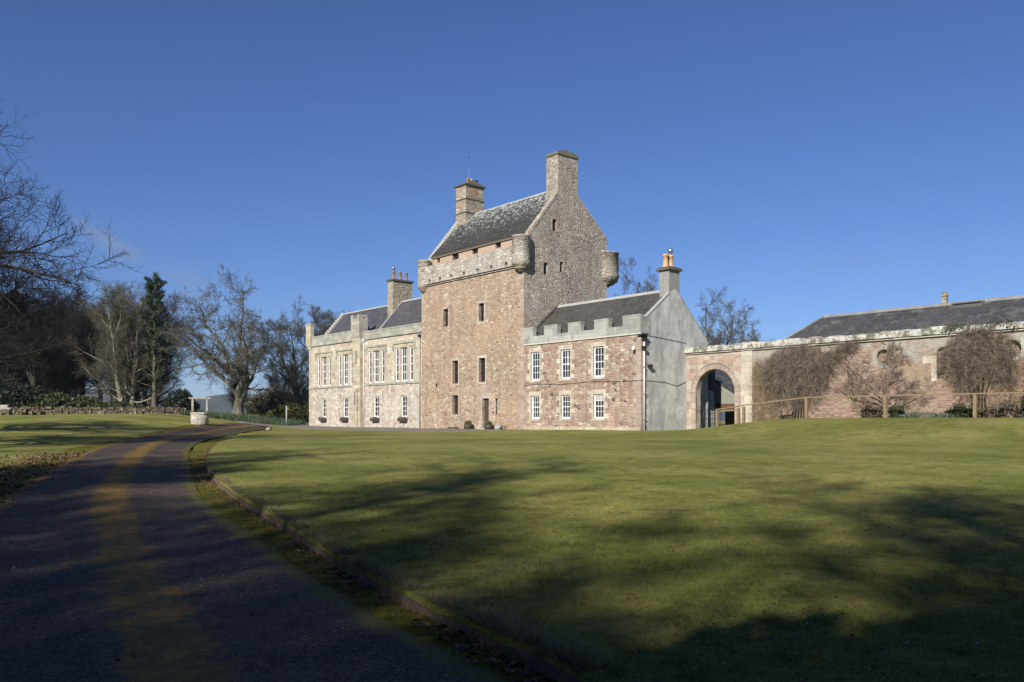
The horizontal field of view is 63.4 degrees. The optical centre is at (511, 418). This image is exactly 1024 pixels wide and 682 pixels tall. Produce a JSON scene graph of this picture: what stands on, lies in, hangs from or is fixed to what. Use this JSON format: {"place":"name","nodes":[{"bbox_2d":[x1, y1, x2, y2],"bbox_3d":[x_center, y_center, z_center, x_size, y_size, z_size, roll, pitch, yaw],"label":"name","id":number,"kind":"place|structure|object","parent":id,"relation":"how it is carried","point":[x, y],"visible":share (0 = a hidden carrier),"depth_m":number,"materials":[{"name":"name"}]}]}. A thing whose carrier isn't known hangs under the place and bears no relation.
{"place":"outdoors","nodes":[
{"label":"outdoors","id":0,"kind":"place"},
{"bbox_2d":[0,423,505,681],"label":"driveway","id":1,"kind":"structure","parent":0,"point":[193,640],"depth_m":7.72,"materials":[{"name":"grey asphalt"}]},
{"bbox_2d":[3,474,460,677],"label":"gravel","id":2,"kind":"structure","parent":1,"relation":"on","point":[201,579],"depth_m":8.24,"materials":[{"name":"grey gravel"}]},
{"bbox_2d":[1,434,485,675],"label":"fallen leaves","id":3,"kind":"object","parent":1,"relation":"on","point":[223,575],"visible":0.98,"depth_m":8.44,"materials":[{"name":"brown plant"}]},
{"bbox_2d":[0,413,724,681],"bbox_3d":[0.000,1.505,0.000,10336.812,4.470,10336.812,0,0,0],"label":"ground","id":4,"kind":"structure","parent":0,"point":[52,434],"depth_m":35.01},
{"bbox_2d":[0,405,13,414],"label":"stone bench","id":5,"kind":"object","parent":4,"relation":"on","point":[5,408],"visible":0.9,"depth_m":72.43,"materials":[{"name":"grey stone"}]},
{"bbox_2d":[0,299,27,381],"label":"bare tree","id":6,"kind":"object","parent":4,"relation":"on","point":[8,369],"visible":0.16,"depth_m":94.48,"materials":[{"name":"brown plant"}]},
{"bbox_2d":[0,370,27,398],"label":"evergreen bush","id":7,"kind":"object","parent":4,"relation":"on","point":[2,379],"visible":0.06,"depth_m":89.74,"materials":[{"name":"green plant"}]},
{"bbox_2d":[0,380,47,409],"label":"evergreen bush","id":8,"kind":"object","parent":4,"relation":"on","point":[25,397],"visible":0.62,"depth_m":86.92,"materials":[{"name":"green plant"}]},
{"bbox_2d":[3,316,49,383],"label":"bare tree","id":9,"kind":"object","parent":4,"relation":"on","point":[24,343],"visible":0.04,"depth_m":96.82,"materials":[{"name":"brown plant"}]},
{"bbox_2d":[2,409,53,414],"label":"rubble pile","id":10,"kind":"object","parent":4,"relation":"on","point":[28,412],"visible":1,"depth_m":71.59,"materials":[{"name":"stone"}]},
{"bbox_2d":[0,279,64,387],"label":"bare tree","id":11,"kind":"object","parent":4,"relation":"on","point":[31,372],"visible":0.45,"depth_m":91.68,"materials":[{"name":"brown plant"}]},
{"bbox_2d":[0,223,77,372],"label":"bare tree","id":12,"kind":"object","parent":4,"relation":"on","point":[43,312],"visible":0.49,"depth_m":38.48,"materials":[{"name":"brown plant"}]},
{"bbox_2d":[2,298,76,393],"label":"bare tree","id":13,"kind":"object","parent":4,"relation":"on","point":[44,387],"visible":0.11,"depth_m":96.26,"materials":[{"name":"brown plant"}]},
{"bbox_2d":[0,451,86,541],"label":"fallen leaves","id":14,"kind":"object","parent":4,"relation":"on","point":[33,469],"visible":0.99,"depth_m":21.86,"materials":[{"name":"brown plant"}]},
{"bbox_2d":[0,181,102,402],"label":"bare tree","id":15,"kind":"object","parent":4,"relation":"on","point":[40,350],"visible":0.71,"depth_m":47.66,"materials":[{"name":"brown plant"}]},
{"bbox_2d":[9,268,101,391],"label":"bare tree","id":16,"kind":"object","parent":4,"relation":"on","point":[82,292],"visible":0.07,"depth_m":101.52,"materials":[{"name":"brown plant"}]},
{"bbox_2d":[30,390,81,411],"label":"rhododendron bush","id":17,"kind":"object","parent":4,"relation":"on","point":[57,399],"visible":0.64,"depth_m":87.17,"materials":[{"name":"green plant"}]},
{"bbox_2d":[15,286,114,397],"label":"bare tree","id":18,"kind":"object","parent":4,"relation":"on","point":[68,364],"visible":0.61,"depth_m":94.88,"materials":[{"name":"brown plant"}]},
{"bbox_2d":[0,99,143,367],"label":"bare tree","id":19,"kind":"object","parent":4,"relation":"on","point":[22,253],"visible":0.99,"depth_m":32.93,"materials":[{"name":"brown plant"}]},
{"bbox_2d":[69,282,95,396],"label":"bare tree","id":20,"kind":"object","parent":4,"relation":"on","point":[84,326],"visible":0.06,"depth_m":107.69,"materials":[{"name":"brown plant"}]},
{"bbox_2d":[63,394,109,411],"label":"rhododendron bush","id":21,"kind":"object","parent":4,"relation":"on","point":[84,401],"visible":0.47,"depth_m":88.30,"materials":[{"name":"green plant"}]},
{"bbox_2d":[0,406,185,414],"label":"stone wall","id":22,"kind":"structure","parent":4,"relation":"on","point":[119,410],"depth_m":83.61,"materials":[{"name":"grey stone"}]},
{"bbox_2d":[68,315,117,401],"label":"bare tree","id":23,"kind":"object","parent":4,"relation":"on","point":[100,396],"visible":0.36,"depth_m":97.09,"materials":[{"name":"brown plant"}]},
{"bbox_2d":[17,410,195,412],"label":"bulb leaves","id":24,"kind":"object","parent":4,"relation":"on","point":[115,411],"visible":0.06,"depth_m":85.07,"materials":[{"name":"green plant"}]},
{"bbox_2d":[86,301,145,399],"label":"bare tree","id":25,"kind":"object","parent":4,"relation":"on","point":[103,368],"visible":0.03,"depth_m":102.71,"materials":[{"name":"brown plant"}]},
{"bbox_2d":[61,271,177,406],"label":"bare tree","id":26,"kind":"object","parent":4,"relation":"on","point":[116,364],"visible":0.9,"depth_m":94.32,"materials":[{"name":"brown plant"}]},
{"bbox_2d":[91,314,147,399],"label":"bare tree","id":27,"kind":"object","parent":4,"relation":"on","point":[121,356],"visible":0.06,"depth_m":98.50,"materials":[{"name":"brown plant"}]},
{"bbox_2d":[103,400,136,411],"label":"rhododendron bush","id":28,"kind":"object","parent":4,"relation":"on","point":[113,403],"visible":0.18,"depth_m":91.30,"materials":[{"name":"green plant"}]},
{"bbox_2d":[100,299,173,407],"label":"bare tree","id":29,"kind":"object","parent":4,"relation":"on","point":[138,394],"visible":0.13,"depth_m":102.55,"materials":[{"name":"brown plant"}]},
{"bbox_2d":[133,272,180,406],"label":"conifer tree","id":30,"kind":"object","parent":4,"relation":"on","point":[157,304],"visible":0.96,"depth_m":93.73,"materials":[{"name":"green plant"}]},
{"bbox_2d":[116,282,201,409],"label":"bare tree","id":31,"kind":"object","parent":4,"relation":"on","point":[178,322],"visible":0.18,"depth_m":105.57,"materials":[{"name":"brown plant"}]},
{"bbox_2d":[160,388,199,411],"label":"yew bush","id":32,"kind":"object","parent":4,"relation":"on","point":[179,398],"visible":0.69,"depth_m":88.34,"materials":[{"name":"green plant"}]},
{"bbox_2d":[188,397,210,423],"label":"stone well","id":33,"kind":"object","parent":4,"relation":"on","point":[199,417],"visible":0.98,"depth_m":70.95,"materials":[{"name":"beige stone"}]},
{"bbox_2d":[157,263,289,415],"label":"bare tree","id":34,"kind":"object","parent":4,"relation":"on","point":[247,352],"visible":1,"depth_m":91.32,"materials":[{"name":"brown wood"}]},
{"bbox_2d":[220,375,251,406],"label":"bare tree","id":35,"kind":"object","parent":4,"relation":"on","point":[231,394],"visible":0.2,"depth_m":111.19,"materials":[{"name":"brown plant"}]},
{"bbox_2d":[182,409,306,425],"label":"fence","id":36,"kind":"object","parent":4,"relation":"on","point":[258,419],"visible":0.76,"depth_m":85.95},
{"bbox_2d":[243,386,276,414],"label":"shrub","id":37,"kind":"object","parent":4,"relation":"on","point":[251,403],"visible":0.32,"depth_m":105.37,"materials":[{"name":"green plant"}]},
{"bbox_2d":[253,388,293,416],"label":"shrub","id":38,"kind":"object","parent":4,"relation":"on","point":[269,402],"visible":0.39,"depth_m":99.43,"materials":[{"name":"green plant"}]},
{"bbox_2d":[260,365,298,401],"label":"bare tree","id":39,"kind":"object","parent":4,"relation":"on","point":[283,383],"visible":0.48,"depth_m":103.25,"materials":[{"name":"brown plant"}]},
{"bbox_2d":[262,295,308,389],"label":"bare tree","id":40,"kind":"object","parent":4,"relation":"on","point":[296,365],"visible":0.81,"depth_m":103.83,"materials":[{"name":"brown plant"}]},
{"bbox_2d":[263,401,308,421],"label":"shrub","id":41,"kind":"object","parent":4,"relation":"on","point":[295,410],"visible":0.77,"depth_m":94.41,"materials":[{"name":"green plant"}]},
{"bbox_2d":[277,370,308,406],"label":"bare tree","id":42,"kind":"object","parent":4,"relation":"on","point":[300,394],"visible":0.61,"depth_m":98.14,"materials":[{"name":"brown plant"}]},
{"bbox_2d":[299,399,308,422],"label":"shrub","id":43,"kind":"object","parent":4,"relation":"on","point":[306,405],"visible":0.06,"depth_m":96.34,"materials":[{"name":"green plant"}]},
{"bbox_2d":[286,303,352,384],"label":"bare tree","id":44,"kind":"object","parent":4,"relation":"on","point":[324,329],"visible":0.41,"depth_m":106.22,"materials":[{"name":"brown plant"}]},
{"bbox_2d":[301,311,339,385],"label":"bare tree","id":45,"kind":"object","parent":4,"relation":"on","point":[326,326],"visible":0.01,"depth_m":113.50,"materials":[{"name":"brown plant"}]},
{"bbox_2d":[305,266,421,427],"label":"house wing","id":46,"kind":"structure","parent":4,"relation":"on","point":[365,367],"depth_m":79.22,"materials":[{"name":"beige stone"}]},
{"bbox_2d":[318,358,319,386],"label":"window","id":47,"kind":"structure","parent":46,"relation":"in","point":[318,358],"depth_m":86.42,"materials":[{"name":"white glass"}]},
{"bbox_2d":[321,397,326,416],"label":"window","id":48,"kind":"structure","parent":46,"relation":"in","point":[324,398],"depth_m":85.58,"materials":[{"name":"white glass"}]},
{"bbox_2d":[323,357,326,385],"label":"window","id":49,"kind":"structure","parent":46,"relation":"in","point":[324,358],"depth_m":85.55,"materials":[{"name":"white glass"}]},
{"bbox_2d":[329,356,330,385],"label":"window","id":50,"kind":"structure","parent":46,"relation":"in","point":[329,356],"depth_m":84.59,"materials":[{"name":"white glass"}]},
{"bbox_2d":[339,355,340,384],"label":"window","id":51,"kind":"structure","parent":46,"relation":"in","point":[339,355],"depth_m":83.02,"materials":[{"name":"white glass"}]},
{"bbox_2d":[342,396,348,416],"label":"window","id":52,"kind":"structure","parent":46,"relation":"in","point":[346,398],"depth_m":82.10,"materials":[{"name":"white glass"}]},
{"bbox_2d":[344,354,347,384],"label":"window","id":53,"kind":"structure","parent":46,"relation":"in","point":[345,356],"depth_m":82.16,"materials":[{"name":"white glass"}]},
{"bbox_2d":[351,354,351,383],"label":"window","id":54,"kind":"structure","parent":46,"relation":"in","point":[351,354],"depth_m":81.28,"materials":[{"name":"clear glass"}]},
{"bbox_2d":[369,351,370,382],"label":"window","id":55,"kind":"structure","parent":46,"relation":"in","point":[370,351],"depth_m":78.59,"materials":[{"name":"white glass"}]},
{"bbox_2d":[373,394,379,416],"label":"window","id":56,"kind":"structure","parent":46,"relation":"in","point":[377,399],"depth_m":77.62,"materials":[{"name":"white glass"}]},
{"bbox_2d":[375,351,378,382],"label":"window","id":57,"kind":"structure","parent":46,"relation":"in","point":[376,352],"depth_m":77.79,"materials":[{"name":"clear glass"}]},
{"bbox_2d":[382,350,383,381],"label":"window","id":58,"kind":"structure","parent":46,"relation":"in","point":[382,350],"depth_m":76.84,"materials":[{"name":"clear glass"}]},
{"bbox_2d":[396,348,397,381],"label":"window","id":59,"kind":"structure","parent":46,"relation":"in","point":[396,348],"depth_m":75.03,"materials":[{"name":"clear glass"}]},
{"bbox_2d":[400,393,407,416],"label":"window","id":60,"kind":"structure","parent":46,"relation":"in","point":[404,398],"depth_m":74.17,"materials":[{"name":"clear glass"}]},
{"bbox_2d":[402,347,406,380],"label":"window","id":61,"kind":"structure","parent":46,"relation":"in","point":[404,350],"depth_m":74.21,"materials":[{"name":"clear glass"}]},
{"bbox_2d":[410,346,412,380],"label":"window","id":62,"kind":"structure","parent":46,"relation":"in","point":[411,348],"depth_m":73.29,"materials":[{"name":"clear glass"}]},
{"bbox_2d":[189,448,551,681],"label":"fallen leaves","id":63,"kind":"object","parent":4,"relation":"on","point":[498,651],"visible":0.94,"depth_m":6.99,"materials":[{"name":"brown plant"}]},
{"bbox_2d":[185,450,557,681],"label":"verge moss","id":64,"kind":"object","parent":4,"relation":"on","point":[304,561],"visible":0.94,"depth_m":9.02,"materials":[{"name":"green plant"}]},
{"bbox_2d":[206,457,582,681],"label":"lawn edging","id":65,"kind":"object","parent":4,"relation":"on","point":[541,666],"visible":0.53,"depth_m":7.22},
{"bbox_2d":[417,150,618,429],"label":"tower house","id":66,"kind":"structure","parent":4,"relation":"on","point":[493,282],"depth_m":65.56,"materials":[{"name":"stone"}]},
{"bbox_2d":[441,306,448,328],"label":"window","id":67,"kind":"structure","parent":66,"relation":"in","point":[447,307],"depth_m":69.41,"materials":[{"name":"beige glass"}]},
{"bbox_2d":[451,358,459,385],"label":"window","id":68,"kind":"structure","parent":66,"relation":"in","point":[457,370],"depth_m":68.35,"materials":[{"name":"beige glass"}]},
{"bbox_2d":[451,393,459,415],"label":"window","id":69,"kind":"structure","parent":66,"relation":"in","point":[457,406],"depth_m":68.36,"materials":[{"name":"beige glass"}]},
{"bbox_2d":[477,300,485,323],"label":"window","id":70,"kind":"structure","parent":66,"relation":"in","point":[483,314],"depth_m":65.73,"materials":[{"name":"beige stone"}]},
{"bbox_2d":[477,355,486,383],"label":"window","id":71,"kind":"structure","parent":66,"relation":"in","point":[483,357],"depth_m":65.73,"materials":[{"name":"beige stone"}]},
{"bbox_2d":[476,385,492,428],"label":"door","id":72,"kind":"structure","parent":66,"relation":"in","point":[485,390],"depth_m":65.22,"materials":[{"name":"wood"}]},
{"bbox_2d":[542,260,549,274],"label":"window","id":73,"kind":"structure","parent":66,"relation":"in","point":[546,261],"depth_m":63.16,"materials":[{"name":"beige stone"}]},
{"bbox_2d":[550,216,559,231],"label":"window","id":74,"kind":"structure","parent":66,"relation":"in","point":[551,220],"depth_m":63.70,"materials":[{"name":"beige stone"}]},
{"bbox_2d":[557,259,564,272],"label":"window","id":75,"kind":"structure","parent":66,"relation":"in","point":[560,260],"depth_m":64.13,"materials":[{"name":"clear glass"}]},
{"bbox_2d":[523,249,708,430],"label":"house wing","id":76,"kind":"structure","parent":4,"relation":"on","point":[616,363],"depth_m":55.85,"materials":[{"name":"beige stone"}]},
{"bbox_2d":[526,347,543,382],"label":"window","id":77,"kind":"structure","parent":76,"relation":"in","point":[536,352],"depth_m":60.80,"materials":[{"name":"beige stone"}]},
{"bbox_2d":[527,391,542,420],"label":"window","id":78,"kind":"structure","parent":76,"relation":"in","point":[537,411],"depth_m":60.80,"materials":[{"name":"clear glass"}]},
{"bbox_2d":[556,390,574,420],"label":"window","id":79,"kind":"structure","parent":76,"relation":"in","point":[567,402],"depth_m":58.40,"materials":[{"name":"clear glass"}]},
{"bbox_2d":[557,344,574,380],"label":"window","id":80,"kind":"structure","parent":76,"relation":"in","point":[567,366],"depth_m":58.40,"materials":[{"name":"clear glass"}]},
{"bbox_2d":[588,341,608,379],"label":"window","id":81,"kind":"structure","parent":76,"relation":"in","point":[600,359],"depth_m":55.99,"materials":[{"name":"clear glass"}]},
{"bbox_2d":[589,389,608,420],"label":"window","id":82,"kind":"structure","parent":76,"relation":"in","point":[599,406],"depth_m":55.97,"materials":[{"name":"clear glass"}]},
{"bbox_2d":[612,257,656,296],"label":"bare tree","id":83,"kind":"object","parent":4,"relation":"on","point":[631,281],"visible":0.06,"depth_m":112.55,"materials":[{"name":"brown plant"}]},
{"bbox_2d":[641,265,657,292],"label":"bare tree","id":84,"kind":"object","parent":4,"relation":"on","point":[649,286],"visible":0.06,"depth_m":121.94,"materials":[{"name":"brown wood"}]},
{"bbox_2d":[708,390,713,426],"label":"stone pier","id":85,"kind":"structure","parent":4,"relation":"on","point":[710,399],"depth_m":58.66,"materials":[{"name":"grey stone"}]},
{"bbox_2d":[708,370,714,406],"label":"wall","id":86,"kind":"structure","parent":4,"relation":"on","point":[711,381],"depth_m":60.09,"materials":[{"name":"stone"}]},
{"bbox_2d":[697,314,727,345],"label":"bare tree","id":87,"kind":"object","parent":4,"relation":"on","point":[716,340],"visible":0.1,"depth_m":89.38,"materials":[{"name":"brown wood"}]},
{"bbox_2d":[715,369,734,424],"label":"shed","id":88,"kind":"structure","parent":4,"relation":"on","point":[724,392],"depth_m":62.80,"materials":[{"name":"stone"}]},
{"bbox_2d":[695,286,763,345],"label":"bare tree","id":89,"kind":"object","parent":4,"relation":"on","point":[727,328],"visible":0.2,"depth_m":109.61,"materials":[{"name":"brown plant"}]},
{"bbox_2d":[721,317,772,342],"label":"bare tree","id":90,"kind":"object","parent":4,"relation":"on","point":[742,332],"visible":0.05,"depth_m":116.54,"materials":[{"name":"brown plant"}]},
{"bbox_2d":[780,413,796,418],"bbox_3d":[16.575,-0.053,49.710,0.628,0.629,1.043,0,0,-28],"label":"shrub","id":91,"kind":"object","parent":4,"relation":"on","point":[784,416],"visible":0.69,"depth_m":49.61,"materials":[{"name":"green plant"}]},
{"bbox_2d":[684,321,1023,428],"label":"garden wall","id":92,"kind":"structure","parent":4,"relation":"on","point":[733,362],"depth_m":46.71,"materials":[{"name":"beige stone"}]},
{"bbox_2d":[703,406,720,427],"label":"iron gate","id":93,"kind":"structure","parent":92,"relation":"attached to","point":[712,417],"depth_m":55.94,"materials":[{"name":"metal"}]},
{"bbox_2d":[746,357,783,421],"bbox_3d":[15.524,-1.636,51.156,0.679,4.735,3.010,0,0,-41],"label":"wall creeper","id":94,"kind":"object","parent":92,"relation":"attached to","point":[755,398],"depth_m":51.50,"materials":[{"name":"brown plant"}]},
{"bbox_2d":[754,336,842,417],"bbox_3d":[16.596,-2.376,49.356,1.390,5.422,6.135,0,0,-41],"label":"wall creeper","id":95,"kind":"object","parent":92,"relation":"attached to","point":[785,375],"depth_m":49.39,"materials":[{"name":"brown plant"}]},
{"bbox_2d":[821,333,864,370],"bbox_3d":[18.699,-3.850,47.342,0.808,2.391,2.746,0,0,-40],"label":"wall creeper","id":96,"kind":"object","parent":92,"relation":"attached to","point":[848,346],"depth_m":47.42,"materials":[{"name":"brown plant"}]},
{"bbox_2d":[933,318,1022,417],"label":"wall creeper","id":97,"kind":"object","parent":92,"relation":"attached to","point":[959,348],"depth_m":41.76,"materials":[{"name":"brown plant"}]},
{"bbox_2d":[952,347,1023,414],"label":"wall creeper","id":98,"kind":"object","parent":92,"relation":"attached to","point":[1011,385],"depth_m":41.37,"materials":[{"name":"brown plant"}]},
{"bbox_2d":[859,403,882,417],"bbox_3d":[19.890,-0.433,45.754,0.721,0.979,1.425,0,0,-41],"label":"shrub","id":99,"kind":"object","parent":4,"relation":"on","point":[874,414],"visible":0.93,"depth_m":45.72,"materials":[{"name":"green plant"}]},
{"bbox_2d":[888,403,906,417],"bbox_3d":[20.778,-0.388,44.777,0.740,0.922,0.981,0,0,-63],"label":"shrub","id":100,"kind":"object","parent":4,"relation":"on","point":[900,411],"visible":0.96,"depth_m":44.70,"materials":[{"name":"green plant"}]},
{"bbox_2d":[784,291,1023,338],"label":"stable block","id":101,"kind":"structure","parent":4,"relation":"on","point":[944,312],"depth_m":49.57,"materials":[{"name":"stone"}]},
{"bbox_2d":[237,415,517,430],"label":"forecourt","id":102,"kind":"structure","parent":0,"point":[305,426],"depth_m":74.55,"materials":[{"name":"beige gravel"}]},
{"bbox_2d":[464,420,471,428],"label":"planter","id":103,"kind":"object","parent":102,"relation":"on","point":[468,424],"visible":1,"depth_m":65.60,"materials":[{"name":"black metal"}]},
{"bbox_2d":[484,420,492,428],"bbox_3d":[-1.805,0.458,63.826,0.663,0.749,0.663,0,0,-41],"label":"planter","id":104,"kind":"object","parent":102,"relation":"on","point":[488,425],"visible":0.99,"depth_m":63.60,"materials":[{"name":"black metal"}]},
{"bbox_2d":[73,388,724,420],"bbox_3d":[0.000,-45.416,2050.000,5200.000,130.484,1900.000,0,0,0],"label":"hill","id":105,"kind":"structure","parent":0,"point":[215,402],"depth_m":1611.99,"materials":[{"name":"green plant"}]},
{"bbox_2d":[0,0,1023,396],"label":"sky","id":106,"kind":"structure","parent":0,"point":[807,161],"materials":[{"name":"blue"}]},
{"bbox_2d":[206,418,1023,681],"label":"lawn","id":107,"kind":"structure","parent":0,"point":[841,443],"depth_m":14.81,"materials":[{"name":"green plant"}]},
{"bbox_2d":[206,462,678,681],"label":"dry grass","id":108,"kind":"structure","parent":107,"relation":"on","point":[491,621],"depth_m":6.87,"materials":[{"name":"plant"}]},
{"bbox_2d":[249,452,1021,681],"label":"fallen leaves","id":109,"kind":"object","parent":107,"relation":"on","point":[816,650],"visible":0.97,"depth_m":7.15,"materials":[{"name":"brown plant"}]},
{"bbox_2d":[715,392,1023,426],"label":"rail fence","id":110,"kind":"object","parent":107,"relation":"on","point":[885,406],"visible":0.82,"depth_m":44.53,"materials":[{"name":"brown wood"}]},
{"bbox_2d":[830,339,935,413],"bbox_3d":[20.290,-2.397,45.855,0.321,4.667,6.096,0,0,-40],"label":"wall tree","id":111,"kind":"object","parent":107,"relation":"on","point":[884,390],"visible":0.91,"depth_m":45.56,"materials":[{"name":"brown plant"}]},
{"bbox_2d":[899,411,954,417],"bbox_3d":[21.678,-0.155,43.397,0.799,0.546,2.854,0,0,-41],"label":"plant","id":112,"kind":"object","parent":107,"relation":"on","point":[918,414],"visible":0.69,"depth_m":43.34,"materials":[{"name":"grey plant"}]},
{"bbox_2d":[943,401,981,417],"bbox_3d":[22.975,-0.411,42.203,0.656,1.008,1.880,0,0,-40],"label":"plant","id":113,"kind":"object","parent":107,"relation":"on","point":[963,410],"visible":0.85,"depth_m":42.20,"materials":[{"name":"green plant"}]},
{"bbox_2d":[979,398,1023,417],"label":"shrub","id":114,"kind":"object","parent":107,"relation":"on","point":[1017,410],"visible":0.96,"depth_m":40.64,"materials":[{"name":"green plant"}]}
]}

